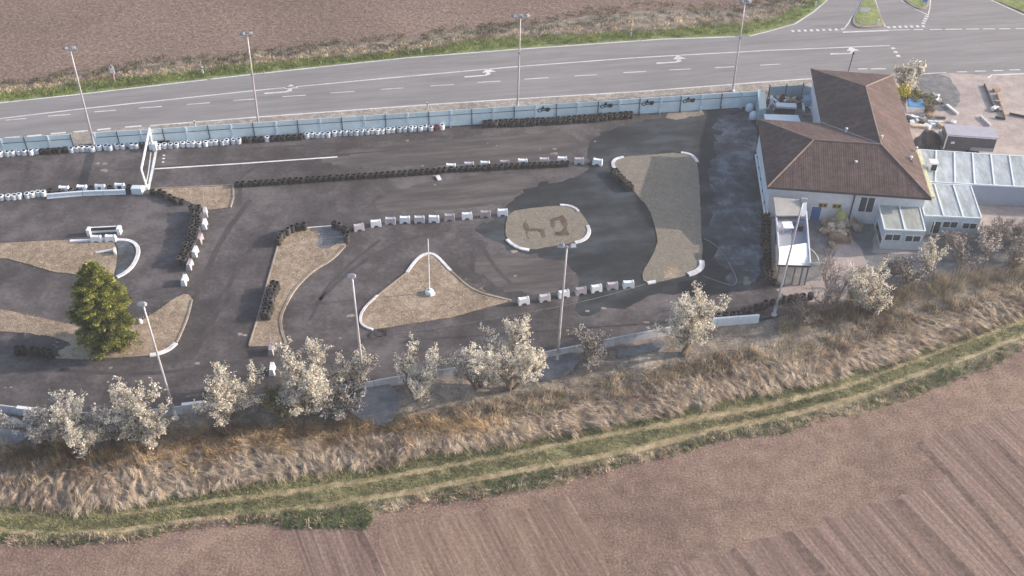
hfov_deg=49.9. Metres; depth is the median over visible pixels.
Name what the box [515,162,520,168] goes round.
tyre stack
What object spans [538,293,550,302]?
barrier block
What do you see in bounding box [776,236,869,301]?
yard path
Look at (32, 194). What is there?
tyre stack
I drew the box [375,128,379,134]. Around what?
tyre stack
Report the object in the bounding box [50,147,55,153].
tyre stack
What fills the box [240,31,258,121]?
floodlight mast
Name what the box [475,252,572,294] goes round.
worn patch
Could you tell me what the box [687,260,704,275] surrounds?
kerb
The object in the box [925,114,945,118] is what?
beam
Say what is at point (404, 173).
tyre stack
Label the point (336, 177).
tyre stack
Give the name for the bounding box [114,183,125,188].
barrier block
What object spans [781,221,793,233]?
table
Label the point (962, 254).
shrub
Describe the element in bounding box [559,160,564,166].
tyre stack
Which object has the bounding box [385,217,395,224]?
barrier block
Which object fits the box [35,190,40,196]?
tyre stack
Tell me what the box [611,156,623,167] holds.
kerb
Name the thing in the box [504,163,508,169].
tyre stack
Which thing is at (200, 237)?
barrier block
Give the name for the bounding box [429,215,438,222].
barrier block
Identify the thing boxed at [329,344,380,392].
blossom tree
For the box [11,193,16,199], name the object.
tyre stack
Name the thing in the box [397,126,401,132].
tyre stack
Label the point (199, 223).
tyre stack
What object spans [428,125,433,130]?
tyre stack
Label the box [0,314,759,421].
concrete wall
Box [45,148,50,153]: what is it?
tyre stack
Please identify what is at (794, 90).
fence
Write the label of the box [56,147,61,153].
tyre stack
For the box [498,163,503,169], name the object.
tyre stack
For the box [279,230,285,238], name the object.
tyre stack
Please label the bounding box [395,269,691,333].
skid mark
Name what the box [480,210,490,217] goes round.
barrier block
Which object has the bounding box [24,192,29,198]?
tyre stack
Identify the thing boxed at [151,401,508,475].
reeds
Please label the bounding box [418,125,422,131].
tyre stack
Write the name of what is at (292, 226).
tyre stack
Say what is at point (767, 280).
tyre stack
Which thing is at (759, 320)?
ground
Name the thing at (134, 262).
kerb
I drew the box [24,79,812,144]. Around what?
gravel strip
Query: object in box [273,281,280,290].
tyre stack
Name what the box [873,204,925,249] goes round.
container room
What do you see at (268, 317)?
tyre stack
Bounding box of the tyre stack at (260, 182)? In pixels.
[258,179,263,186]
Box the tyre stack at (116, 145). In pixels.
[114,143,119,149]
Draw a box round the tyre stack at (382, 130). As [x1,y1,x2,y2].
[380,128,384,133]
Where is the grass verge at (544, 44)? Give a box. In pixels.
[0,0,825,101]
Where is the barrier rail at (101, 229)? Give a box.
[86,225,121,235]
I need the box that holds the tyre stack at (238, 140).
[236,137,241,143]
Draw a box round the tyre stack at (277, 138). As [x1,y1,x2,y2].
[275,135,280,141]
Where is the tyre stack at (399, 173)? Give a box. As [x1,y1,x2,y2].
[397,170,402,176]
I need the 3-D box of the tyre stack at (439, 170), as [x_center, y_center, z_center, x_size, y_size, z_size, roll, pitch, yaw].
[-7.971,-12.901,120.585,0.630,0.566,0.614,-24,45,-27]
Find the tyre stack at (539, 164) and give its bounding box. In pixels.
[537,162,542,167]
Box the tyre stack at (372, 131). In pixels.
[369,128,374,134]
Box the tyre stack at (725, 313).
[722,311,728,316]
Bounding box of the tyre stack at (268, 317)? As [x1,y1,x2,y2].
[263,310,271,320]
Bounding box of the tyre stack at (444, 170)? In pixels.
[442,166,447,173]
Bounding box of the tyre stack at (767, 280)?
[764,277,770,284]
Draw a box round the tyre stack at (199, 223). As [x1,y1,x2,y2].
[195,221,201,230]
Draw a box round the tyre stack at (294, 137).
[291,134,296,140]
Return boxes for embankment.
[0,264,1023,461]
[0,294,1023,512]
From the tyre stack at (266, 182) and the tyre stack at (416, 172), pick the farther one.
the tyre stack at (416, 172)
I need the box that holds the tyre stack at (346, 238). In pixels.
[343,234,349,243]
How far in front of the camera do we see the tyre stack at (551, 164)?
121.51 m
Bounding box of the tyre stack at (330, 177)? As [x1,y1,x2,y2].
[327,174,333,180]
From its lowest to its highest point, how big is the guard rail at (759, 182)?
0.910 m
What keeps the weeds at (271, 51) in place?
on the field at (36, 36)
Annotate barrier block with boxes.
[58,185,68,191]
[76,184,87,189]
[90,235,102,242]
[94,184,106,189]
[104,234,116,241]
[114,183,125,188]
[181,274,188,285]
[186,258,193,270]
[191,246,198,257]
[197,233,203,244]
[201,218,207,229]
[203,206,207,217]
[268,342,274,355]
[269,362,275,375]
[353,223,364,231]
[370,219,380,227]
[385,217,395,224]
[399,216,409,223]
[414,215,424,222]
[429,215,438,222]
[444,213,454,221]
[446,163,455,170]
[462,212,471,219]
[464,161,473,165]
[480,161,489,167]
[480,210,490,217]
[497,208,507,216]
[517,296,529,305]
[518,158,526,165]
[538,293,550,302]
[539,157,548,164]
[557,156,566,161]
[557,289,569,298]
[574,157,583,164]
[574,286,586,295]
[590,283,601,292]
[592,158,602,165]
[606,281,617,290]
[622,280,633,288]
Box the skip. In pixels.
[906,98,924,112]
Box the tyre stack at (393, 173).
[391,170,395,176]
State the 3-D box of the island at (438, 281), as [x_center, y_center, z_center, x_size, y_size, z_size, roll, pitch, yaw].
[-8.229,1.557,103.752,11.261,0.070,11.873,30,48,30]
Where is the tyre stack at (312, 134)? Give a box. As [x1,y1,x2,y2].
[309,131,314,137]
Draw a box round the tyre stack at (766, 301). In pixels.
[763,299,768,307]
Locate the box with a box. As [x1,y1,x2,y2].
[798,223,803,230]
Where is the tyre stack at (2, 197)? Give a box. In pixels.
[0,194,4,200]
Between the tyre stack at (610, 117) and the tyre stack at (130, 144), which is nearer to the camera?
the tyre stack at (130, 144)
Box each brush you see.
[0,410,412,465]
[773,256,1023,340]
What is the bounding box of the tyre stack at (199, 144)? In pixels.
[196,141,201,147]
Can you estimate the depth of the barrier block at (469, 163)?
121.05 m
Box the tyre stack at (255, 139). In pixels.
[252,136,257,142]
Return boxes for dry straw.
[0,287,1023,519]
[0,336,1023,549]
[445,277,1023,443]
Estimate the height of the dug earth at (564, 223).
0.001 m
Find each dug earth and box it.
[523,222,528,237]
[529,228,545,237]
[550,215,568,235]
[554,220,563,231]
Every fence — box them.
[0,91,757,155]
[767,83,810,99]
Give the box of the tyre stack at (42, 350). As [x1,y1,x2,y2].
[39,346,46,357]
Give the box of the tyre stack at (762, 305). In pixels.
[759,302,764,309]
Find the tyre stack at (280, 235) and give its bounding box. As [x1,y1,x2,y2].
[277,233,283,241]
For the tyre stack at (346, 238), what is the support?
on the track at (154, 227)
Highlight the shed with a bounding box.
[763,114,800,121]
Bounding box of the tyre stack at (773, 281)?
[770,278,776,285]
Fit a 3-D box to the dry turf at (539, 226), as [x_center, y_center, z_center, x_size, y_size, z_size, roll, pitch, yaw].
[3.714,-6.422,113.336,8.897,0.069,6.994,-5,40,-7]
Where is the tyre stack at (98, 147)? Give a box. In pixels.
[96,144,101,150]
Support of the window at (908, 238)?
in the container room at (900, 227)
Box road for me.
[0,0,1023,137]
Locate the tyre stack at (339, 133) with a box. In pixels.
[337,130,341,136]
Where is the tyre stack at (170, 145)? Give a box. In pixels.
[167,142,173,148]
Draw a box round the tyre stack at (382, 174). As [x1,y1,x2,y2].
[379,171,384,177]
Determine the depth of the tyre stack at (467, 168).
120.74 m
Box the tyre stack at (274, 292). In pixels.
[270,288,276,297]
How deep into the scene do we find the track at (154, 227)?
107.78 m
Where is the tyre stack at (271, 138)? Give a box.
[269,135,274,141]
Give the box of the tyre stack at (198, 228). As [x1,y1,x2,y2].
[194,225,200,232]
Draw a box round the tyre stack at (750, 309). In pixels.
[747,306,753,314]
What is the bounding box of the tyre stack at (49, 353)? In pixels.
[45,348,53,358]
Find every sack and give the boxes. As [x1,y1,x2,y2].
[745,103,753,111]
[749,111,756,119]
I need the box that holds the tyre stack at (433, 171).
[431,168,435,174]
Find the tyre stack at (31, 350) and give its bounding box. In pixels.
[29,346,35,356]
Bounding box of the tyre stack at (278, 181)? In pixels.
[276,179,281,184]
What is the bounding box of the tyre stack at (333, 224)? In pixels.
[331,220,336,228]
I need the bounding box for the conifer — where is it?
[65,260,141,361]
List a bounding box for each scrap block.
[906,115,913,119]
[923,123,931,128]
[936,122,943,128]
[992,87,1000,92]
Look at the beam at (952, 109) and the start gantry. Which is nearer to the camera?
the start gantry
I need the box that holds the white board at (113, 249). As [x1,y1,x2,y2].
[96,247,115,254]
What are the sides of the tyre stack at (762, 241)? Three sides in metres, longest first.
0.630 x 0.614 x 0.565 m
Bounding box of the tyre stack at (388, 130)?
[386,127,390,133]
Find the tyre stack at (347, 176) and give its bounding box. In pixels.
[345,173,350,179]
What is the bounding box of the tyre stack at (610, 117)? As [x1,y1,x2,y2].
[608,114,613,120]
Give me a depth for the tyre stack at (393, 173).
119.83 m
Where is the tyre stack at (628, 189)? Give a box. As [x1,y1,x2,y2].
[625,185,630,191]
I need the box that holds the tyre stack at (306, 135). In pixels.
[304,132,309,138]
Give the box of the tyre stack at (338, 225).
[336,221,341,230]
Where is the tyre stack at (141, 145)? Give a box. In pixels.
[139,142,144,147]
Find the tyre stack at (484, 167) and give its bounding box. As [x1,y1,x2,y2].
[482,164,486,170]
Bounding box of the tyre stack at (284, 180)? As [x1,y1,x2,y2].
[281,177,286,184]
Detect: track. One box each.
[0,99,823,412]
[0,317,1023,517]
[0,334,1023,536]
[694,407,750,433]
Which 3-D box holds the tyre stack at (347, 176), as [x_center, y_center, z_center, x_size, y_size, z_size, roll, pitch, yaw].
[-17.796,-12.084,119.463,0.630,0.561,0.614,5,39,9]
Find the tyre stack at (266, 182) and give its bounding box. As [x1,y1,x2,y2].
[264,179,269,185]
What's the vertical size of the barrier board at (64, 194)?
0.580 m
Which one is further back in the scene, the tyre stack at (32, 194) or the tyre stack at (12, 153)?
the tyre stack at (12, 153)
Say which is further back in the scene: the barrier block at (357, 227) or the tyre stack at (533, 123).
the tyre stack at (533, 123)
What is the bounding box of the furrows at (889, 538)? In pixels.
[664,409,1023,575]
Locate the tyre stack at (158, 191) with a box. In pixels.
[156,189,162,195]
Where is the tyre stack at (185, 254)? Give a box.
[182,252,189,260]
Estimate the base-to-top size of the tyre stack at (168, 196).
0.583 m
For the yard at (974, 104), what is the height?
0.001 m
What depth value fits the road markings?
137.15 m
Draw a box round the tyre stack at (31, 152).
[27,149,34,155]
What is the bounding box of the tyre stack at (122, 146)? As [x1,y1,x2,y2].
[119,143,125,149]
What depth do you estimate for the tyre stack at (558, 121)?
128.42 m
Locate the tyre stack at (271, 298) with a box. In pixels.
[267,296,274,304]
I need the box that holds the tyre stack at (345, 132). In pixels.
[342,130,347,135]
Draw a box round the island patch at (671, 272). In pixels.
[663,266,680,277]
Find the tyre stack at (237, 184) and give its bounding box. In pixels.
[234,181,240,187]
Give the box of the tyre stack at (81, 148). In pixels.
[79,145,84,151]
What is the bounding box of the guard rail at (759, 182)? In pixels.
[755,154,767,215]
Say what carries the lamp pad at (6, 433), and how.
on the embankment at (456, 391)
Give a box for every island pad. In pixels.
[115,241,135,274]
[316,227,342,247]
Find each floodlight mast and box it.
[62,46,94,144]
[137,302,178,420]
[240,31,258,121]
[347,274,365,391]
[511,13,529,105]
[555,243,575,359]
[730,0,751,91]
[771,198,807,316]
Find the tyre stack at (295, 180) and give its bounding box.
[293,177,298,183]
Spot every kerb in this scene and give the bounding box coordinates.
[55,354,149,359]
[69,238,139,277]
[150,342,177,356]
[156,184,232,188]
[176,299,192,342]
[230,184,233,207]
[248,246,277,345]
[249,343,284,347]
[279,245,345,343]
[359,295,377,330]
[377,272,406,294]
[405,252,451,272]
[450,270,510,301]
[505,239,528,251]
[560,204,579,211]
[574,225,590,243]
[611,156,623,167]
[681,151,698,161]
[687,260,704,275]
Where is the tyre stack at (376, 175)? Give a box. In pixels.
[374,171,379,178]
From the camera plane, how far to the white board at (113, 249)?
109.13 m
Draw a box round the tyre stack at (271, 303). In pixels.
[267,301,273,310]
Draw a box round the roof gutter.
[917,150,934,198]
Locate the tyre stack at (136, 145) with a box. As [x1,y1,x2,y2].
[133,142,139,148]
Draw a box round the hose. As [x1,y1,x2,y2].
[702,238,736,285]
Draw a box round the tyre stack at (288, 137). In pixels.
[285,134,290,140]
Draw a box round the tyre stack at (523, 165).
[521,162,525,168]
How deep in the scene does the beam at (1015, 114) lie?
131.02 m
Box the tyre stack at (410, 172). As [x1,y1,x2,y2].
[408,169,413,175]
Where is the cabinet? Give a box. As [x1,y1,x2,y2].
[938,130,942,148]
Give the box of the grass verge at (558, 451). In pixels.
[0,323,1023,530]
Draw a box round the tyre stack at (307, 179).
[305,176,310,182]
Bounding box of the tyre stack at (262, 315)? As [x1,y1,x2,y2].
[260,310,266,319]
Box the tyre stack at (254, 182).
[252,179,257,186]
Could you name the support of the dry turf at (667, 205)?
on the island at (685, 243)
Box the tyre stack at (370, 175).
[368,172,373,178]
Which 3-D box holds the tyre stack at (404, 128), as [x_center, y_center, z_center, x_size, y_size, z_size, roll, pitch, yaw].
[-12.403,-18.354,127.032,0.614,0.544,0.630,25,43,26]
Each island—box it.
[0,240,116,274]
[0,294,190,358]
[150,185,232,209]
[250,227,345,344]
[362,255,508,329]
[506,206,588,249]
[615,153,702,281]
[853,0,883,27]
[905,0,929,8]
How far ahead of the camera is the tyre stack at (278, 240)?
110.11 m
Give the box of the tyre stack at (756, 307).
[753,304,759,311]
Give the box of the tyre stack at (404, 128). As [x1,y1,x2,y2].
[402,126,406,131]
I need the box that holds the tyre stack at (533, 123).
[530,120,535,126]
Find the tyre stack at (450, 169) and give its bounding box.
[448,166,453,172]
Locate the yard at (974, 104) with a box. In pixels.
[837,73,1023,304]
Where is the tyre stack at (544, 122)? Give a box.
[542,119,546,125]
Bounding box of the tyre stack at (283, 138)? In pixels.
[280,135,285,141]
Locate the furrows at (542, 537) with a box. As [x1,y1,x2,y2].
[374,495,612,575]
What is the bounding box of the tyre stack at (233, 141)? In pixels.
[230,138,235,144]
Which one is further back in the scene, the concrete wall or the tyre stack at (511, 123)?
the tyre stack at (511, 123)
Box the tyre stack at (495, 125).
[493,121,497,127]
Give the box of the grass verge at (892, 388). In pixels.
[0,338,1023,543]
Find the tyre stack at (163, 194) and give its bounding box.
[161,191,166,197]
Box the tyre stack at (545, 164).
[543,162,547,167]
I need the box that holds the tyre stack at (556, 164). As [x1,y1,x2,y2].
[554,161,559,167]
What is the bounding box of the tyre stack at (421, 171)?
[419,168,424,175]
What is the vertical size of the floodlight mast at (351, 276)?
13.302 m
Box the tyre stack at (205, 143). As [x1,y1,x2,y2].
[203,140,208,146]
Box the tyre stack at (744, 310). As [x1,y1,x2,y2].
[740,307,746,314]
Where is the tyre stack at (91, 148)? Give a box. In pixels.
[89,146,95,151]
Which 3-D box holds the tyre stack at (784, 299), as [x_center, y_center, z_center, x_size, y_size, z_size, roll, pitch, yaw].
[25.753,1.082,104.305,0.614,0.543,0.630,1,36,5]
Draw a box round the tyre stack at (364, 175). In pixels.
[362,172,367,178]
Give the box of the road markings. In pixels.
[0,0,1023,137]
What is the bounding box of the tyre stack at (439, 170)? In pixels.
[436,167,441,173]
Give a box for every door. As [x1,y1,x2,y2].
[809,206,822,220]
[875,219,882,245]
[929,221,942,233]
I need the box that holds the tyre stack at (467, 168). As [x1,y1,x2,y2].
[465,165,469,171]
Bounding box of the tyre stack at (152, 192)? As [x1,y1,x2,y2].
[149,188,155,195]
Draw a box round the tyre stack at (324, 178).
[322,175,327,181]
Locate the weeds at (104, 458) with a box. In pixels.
[1,289,1019,499]
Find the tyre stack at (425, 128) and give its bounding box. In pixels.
[422,124,427,130]
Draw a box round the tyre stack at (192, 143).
[190,141,195,147]
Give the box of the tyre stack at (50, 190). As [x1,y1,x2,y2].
[47,188,53,192]
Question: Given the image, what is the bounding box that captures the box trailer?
[939,124,997,152]
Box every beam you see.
[910,123,925,127]
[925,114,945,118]
[927,120,942,123]
[945,104,958,114]
[980,115,990,125]
[984,84,995,111]
[996,93,1005,116]
[1009,112,1023,117]
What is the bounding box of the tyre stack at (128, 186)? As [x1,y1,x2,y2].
[126,184,131,190]
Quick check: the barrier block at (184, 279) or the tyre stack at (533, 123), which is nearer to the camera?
the barrier block at (184, 279)
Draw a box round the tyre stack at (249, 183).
[246,180,252,186]
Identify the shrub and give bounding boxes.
[790,292,836,324]
[835,210,846,219]
[883,253,909,274]
[897,254,928,283]
[939,228,975,247]
[949,235,988,264]
[973,214,1016,241]
[976,227,1003,256]
[1005,228,1023,266]
[1006,219,1023,245]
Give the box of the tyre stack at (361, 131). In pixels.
[359,129,363,134]
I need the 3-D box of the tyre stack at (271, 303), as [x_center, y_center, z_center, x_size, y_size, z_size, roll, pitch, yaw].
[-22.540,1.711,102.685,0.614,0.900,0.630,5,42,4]
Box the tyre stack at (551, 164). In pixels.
[549,161,553,167]
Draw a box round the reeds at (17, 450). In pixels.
[0,427,172,480]
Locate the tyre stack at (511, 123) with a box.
[509,121,514,126]
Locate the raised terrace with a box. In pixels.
[771,197,810,284]
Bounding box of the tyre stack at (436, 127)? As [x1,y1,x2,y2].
[434,124,438,130]
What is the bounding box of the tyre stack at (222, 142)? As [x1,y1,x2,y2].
[219,139,224,145]
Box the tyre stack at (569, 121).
[567,118,571,124]
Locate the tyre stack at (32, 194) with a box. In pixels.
[29,191,35,197]
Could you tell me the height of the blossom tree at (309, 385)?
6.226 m
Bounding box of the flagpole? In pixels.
[425,239,434,296]
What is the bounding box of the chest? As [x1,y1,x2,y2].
[775,102,796,114]
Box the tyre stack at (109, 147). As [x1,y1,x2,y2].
[107,144,112,150]
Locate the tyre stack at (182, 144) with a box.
[180,141,185,147]
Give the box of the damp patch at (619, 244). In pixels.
[474,109,770,315]
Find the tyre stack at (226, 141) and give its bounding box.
[224,138,229,144]
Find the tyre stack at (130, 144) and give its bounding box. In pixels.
[128,142,133,148]
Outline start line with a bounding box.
[146,151,336,185]
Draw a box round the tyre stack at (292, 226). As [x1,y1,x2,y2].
[289,224,294,233]
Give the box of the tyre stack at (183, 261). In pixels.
[180,257,186,266]
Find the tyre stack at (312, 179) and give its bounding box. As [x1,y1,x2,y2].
[310,176,315,182]
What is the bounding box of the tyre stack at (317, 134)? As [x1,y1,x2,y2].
[315,132,319,137]
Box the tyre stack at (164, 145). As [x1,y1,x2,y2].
[161,142,167,148]
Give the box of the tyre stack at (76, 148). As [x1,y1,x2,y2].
[73,145,79,151]
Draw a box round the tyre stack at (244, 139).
[242,136,246,142]
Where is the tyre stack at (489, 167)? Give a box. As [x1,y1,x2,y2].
[487,164,491,170]
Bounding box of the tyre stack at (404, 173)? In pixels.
[402,170,407,176]
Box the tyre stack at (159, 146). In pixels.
[157,143,161,149]
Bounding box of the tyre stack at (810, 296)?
[807,292,813,299]
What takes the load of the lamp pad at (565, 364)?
on the embankment at (456, 391)
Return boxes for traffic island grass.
[855,0,881,23]
[908,0,927,6]
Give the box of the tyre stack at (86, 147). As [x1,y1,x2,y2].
[84,145,89,151]
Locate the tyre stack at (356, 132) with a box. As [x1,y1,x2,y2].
[354,129,358,135]
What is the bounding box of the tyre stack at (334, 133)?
[332,130,336,136]
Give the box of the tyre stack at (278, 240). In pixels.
[274,236,281,245]
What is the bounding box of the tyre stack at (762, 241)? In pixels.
[760,239,766,246]
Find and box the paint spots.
[3,118,750,387]
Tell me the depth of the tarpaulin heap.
124.58 m
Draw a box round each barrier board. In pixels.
[46,191,82,198]
[82,190,102,195]
[103,189,125,195]
[130,185,144,194]
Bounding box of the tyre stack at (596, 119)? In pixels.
[594,116,598,122]
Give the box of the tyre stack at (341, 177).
[339,174,344,180]
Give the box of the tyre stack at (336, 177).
[334,174,338,180]
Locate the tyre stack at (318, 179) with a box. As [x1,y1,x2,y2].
[316,176,321,182]
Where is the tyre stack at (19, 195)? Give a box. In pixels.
[15,192,22,199]
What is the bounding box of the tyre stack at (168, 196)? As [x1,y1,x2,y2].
[166,194,172,200]
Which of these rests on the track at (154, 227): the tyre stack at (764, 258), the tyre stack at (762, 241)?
the tyre stack at (764, 258)
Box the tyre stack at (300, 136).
[298,133,303,139]
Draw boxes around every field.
[0,0,787,84]
[0,348,1023,575]
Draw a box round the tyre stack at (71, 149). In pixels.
[68,146,74,152]
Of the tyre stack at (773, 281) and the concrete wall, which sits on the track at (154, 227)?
the tyre stack at (773, 281)
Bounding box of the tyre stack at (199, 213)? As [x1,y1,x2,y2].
[196,211,202,219]
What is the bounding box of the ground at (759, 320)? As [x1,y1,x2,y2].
[23,0,1023,522]
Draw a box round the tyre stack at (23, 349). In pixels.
[19,345,28,355]
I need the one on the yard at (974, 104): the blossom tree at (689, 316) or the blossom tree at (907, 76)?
the blossom tree at (907, 76)
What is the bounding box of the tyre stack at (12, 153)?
[9,150,15,156]
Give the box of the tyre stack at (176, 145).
[173,142,179,148]
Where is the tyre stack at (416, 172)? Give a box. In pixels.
[413,169,418,175]
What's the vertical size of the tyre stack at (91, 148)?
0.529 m
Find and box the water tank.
[803,95,811,108]
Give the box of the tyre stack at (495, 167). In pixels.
[493,164,497,170]
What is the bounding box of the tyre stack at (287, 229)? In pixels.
[284,226,290,235]
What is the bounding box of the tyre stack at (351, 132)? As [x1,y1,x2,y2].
[348,129,353,135]
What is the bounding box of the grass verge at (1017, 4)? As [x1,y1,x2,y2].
[995,0,1023,11]
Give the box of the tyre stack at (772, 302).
[769,298,775,305]
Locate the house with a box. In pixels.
[756,68,931,223]
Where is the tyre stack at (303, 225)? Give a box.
[301,221,306,230]
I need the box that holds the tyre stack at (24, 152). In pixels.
[21,149,27,155]
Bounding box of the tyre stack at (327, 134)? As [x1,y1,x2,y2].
[325,131,330,137]
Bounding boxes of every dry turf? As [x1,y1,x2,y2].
[2,241,115,272]
[166,185,229,206]
[256,229,337,343]
[505,208,582,244]
[617,156,700,280]
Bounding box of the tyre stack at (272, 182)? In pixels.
[270,179,275,185]
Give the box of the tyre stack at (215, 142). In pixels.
[213,139,218,145]
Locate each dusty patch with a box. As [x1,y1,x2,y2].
[666,110,703,119]
[707,111,762,284]
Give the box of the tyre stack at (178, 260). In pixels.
[175,255,181,265]
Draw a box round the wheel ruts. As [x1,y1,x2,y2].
[353,439,1023,575]
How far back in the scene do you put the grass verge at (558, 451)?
88.52 m
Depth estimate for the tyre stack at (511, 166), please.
121.23 m
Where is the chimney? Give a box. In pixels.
[927,159,938,170]
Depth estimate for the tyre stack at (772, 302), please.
103.86 m
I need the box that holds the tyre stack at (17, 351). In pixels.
[13,345,21,355]
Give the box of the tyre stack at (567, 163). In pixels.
[565,160,570,166]
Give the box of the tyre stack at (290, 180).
[287,177,292,183]
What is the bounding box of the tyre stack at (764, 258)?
[762,256,768,262]
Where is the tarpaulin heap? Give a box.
[914,129,940,149]
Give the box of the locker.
[755,90,765,124]
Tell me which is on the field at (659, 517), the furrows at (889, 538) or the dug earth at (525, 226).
the furrows at (889, 538)
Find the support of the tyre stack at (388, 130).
on the track at (154, 227)
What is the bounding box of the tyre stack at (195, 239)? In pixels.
[191,237,198,246]
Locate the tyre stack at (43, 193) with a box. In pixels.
[40,190,46,196]
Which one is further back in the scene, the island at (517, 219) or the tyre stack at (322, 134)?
the tyre stack at (322, 134)
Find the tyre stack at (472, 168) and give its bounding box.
[470,165,475,171]
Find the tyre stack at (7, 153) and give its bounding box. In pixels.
[4,150,9,156]
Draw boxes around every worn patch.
[322,131,579,169]
[375,173,534,214]
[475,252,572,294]
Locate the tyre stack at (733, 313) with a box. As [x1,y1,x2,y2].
[730,311,736,315]
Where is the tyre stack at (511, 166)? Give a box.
[509,163,514,169]
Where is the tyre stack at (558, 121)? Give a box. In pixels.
[556,119,561,124]
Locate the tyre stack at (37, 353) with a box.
[33,347,41,357]
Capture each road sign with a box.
[109,64,115,82]
[860,7,870,21]
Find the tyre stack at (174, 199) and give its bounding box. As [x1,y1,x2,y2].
[171,196,177,202]
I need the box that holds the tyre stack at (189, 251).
[185,249,191,257]
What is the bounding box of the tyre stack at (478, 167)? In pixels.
[476,165,480,170]
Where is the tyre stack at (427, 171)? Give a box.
[425,168,429,174]
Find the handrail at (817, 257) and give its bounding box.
[810,248,824,263]
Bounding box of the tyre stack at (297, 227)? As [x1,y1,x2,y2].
[294,222,300,231]
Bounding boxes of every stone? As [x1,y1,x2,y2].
[820,227,827,234]
[827,222,835,227]
[827,240,835,247]
[832,233,840,237]
[835,221,844,228]
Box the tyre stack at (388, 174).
[385,171,390,177]
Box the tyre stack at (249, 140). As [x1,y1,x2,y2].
[247,137,252,142]
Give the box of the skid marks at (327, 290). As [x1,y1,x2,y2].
[19,135,516,375]
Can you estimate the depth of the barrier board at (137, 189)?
116.77 m
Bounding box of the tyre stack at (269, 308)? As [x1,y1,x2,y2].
[265,305,272,314]
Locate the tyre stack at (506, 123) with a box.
[504,121,508,126]
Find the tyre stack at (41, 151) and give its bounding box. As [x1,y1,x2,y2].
[39,148,44,154]
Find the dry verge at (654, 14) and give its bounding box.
[0,0,804,91]
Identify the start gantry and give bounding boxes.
[140,127,156,189]
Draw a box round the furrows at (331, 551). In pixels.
[286,523,384,575]
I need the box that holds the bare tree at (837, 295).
[805,242,864,312]
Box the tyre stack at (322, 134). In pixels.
[320,132,324,137]
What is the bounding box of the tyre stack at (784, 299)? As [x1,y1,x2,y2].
[781,295,786,303]
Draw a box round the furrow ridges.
[362,439,1023,575]
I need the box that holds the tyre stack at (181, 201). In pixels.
[179,198,184,205]
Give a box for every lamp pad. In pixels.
[0,416,29,446]
[350,384,397,426]
[537,353,580,381]
[616,340,668,358]
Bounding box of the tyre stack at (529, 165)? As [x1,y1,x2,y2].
[526,162,531,168]
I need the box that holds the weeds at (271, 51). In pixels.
[0,0,805,88]
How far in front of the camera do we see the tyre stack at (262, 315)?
101.50 m
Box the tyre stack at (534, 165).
[532,162,536,168]
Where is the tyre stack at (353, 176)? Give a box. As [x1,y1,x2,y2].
[351,173,356,179]
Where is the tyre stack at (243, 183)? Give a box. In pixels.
[240,180,246,187]
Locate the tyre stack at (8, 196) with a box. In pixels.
[5,193,10,200]
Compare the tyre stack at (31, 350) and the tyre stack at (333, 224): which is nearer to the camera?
the tyre stack at (31, 350)
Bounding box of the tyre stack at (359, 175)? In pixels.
[357,172,361,178]
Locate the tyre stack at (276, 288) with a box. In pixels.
[271,285,278,294]
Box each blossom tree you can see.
[0,389,69,446]
[38,388,105,459]
[81,381,132,441]
[100,412,143,442]
[103,375,174,449]
[192,359,266,426]
[254,382,325,420]
[270,335,348,417]
[310,381,367,420]
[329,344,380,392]
[393,333,439,402]
[438,322,515,389]
[464,313,548,390]
[566,322,614,369]
[646,280,730,356]
[841,258,896,310]
[859,276,893,315]
[893,58,926,88]
[916,233,951,274]
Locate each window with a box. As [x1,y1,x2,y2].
[818,203,827,207]
[832,204,841,208]
[857,196,875,212]
[883,233,901,240]
[904,235,921,241]
[941,221,958,227]
[961,222,977,228]
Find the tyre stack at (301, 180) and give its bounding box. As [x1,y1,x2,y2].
[298,177,304,183]
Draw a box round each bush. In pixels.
[896,83,911,100]
[900,85,936,108]
[907,96,938,112]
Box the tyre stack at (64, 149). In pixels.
[62,146,67,152]
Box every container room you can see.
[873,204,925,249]
[917,149,1023,206]
[921,183,981,240]
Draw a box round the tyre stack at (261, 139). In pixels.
[258,136,263,142]
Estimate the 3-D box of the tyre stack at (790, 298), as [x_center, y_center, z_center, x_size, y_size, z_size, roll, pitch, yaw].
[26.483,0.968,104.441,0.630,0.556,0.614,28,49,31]
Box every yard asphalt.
[765,104,1023,304]
[916,74,959,110]
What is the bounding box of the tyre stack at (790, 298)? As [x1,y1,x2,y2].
[787,294,793,301]
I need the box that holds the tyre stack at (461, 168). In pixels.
[459,165,464,171]
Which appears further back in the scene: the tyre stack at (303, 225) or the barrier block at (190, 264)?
the tyre stack at (303, 225)
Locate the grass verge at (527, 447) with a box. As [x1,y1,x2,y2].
[0,317,1020,511]
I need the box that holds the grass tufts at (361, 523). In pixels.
[277,505,372,532]
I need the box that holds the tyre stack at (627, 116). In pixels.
[625,113,629,119]
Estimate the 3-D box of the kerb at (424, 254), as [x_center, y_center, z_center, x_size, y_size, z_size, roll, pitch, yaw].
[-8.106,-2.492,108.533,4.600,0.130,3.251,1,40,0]
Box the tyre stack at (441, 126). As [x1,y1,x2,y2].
[439,123,444,129]

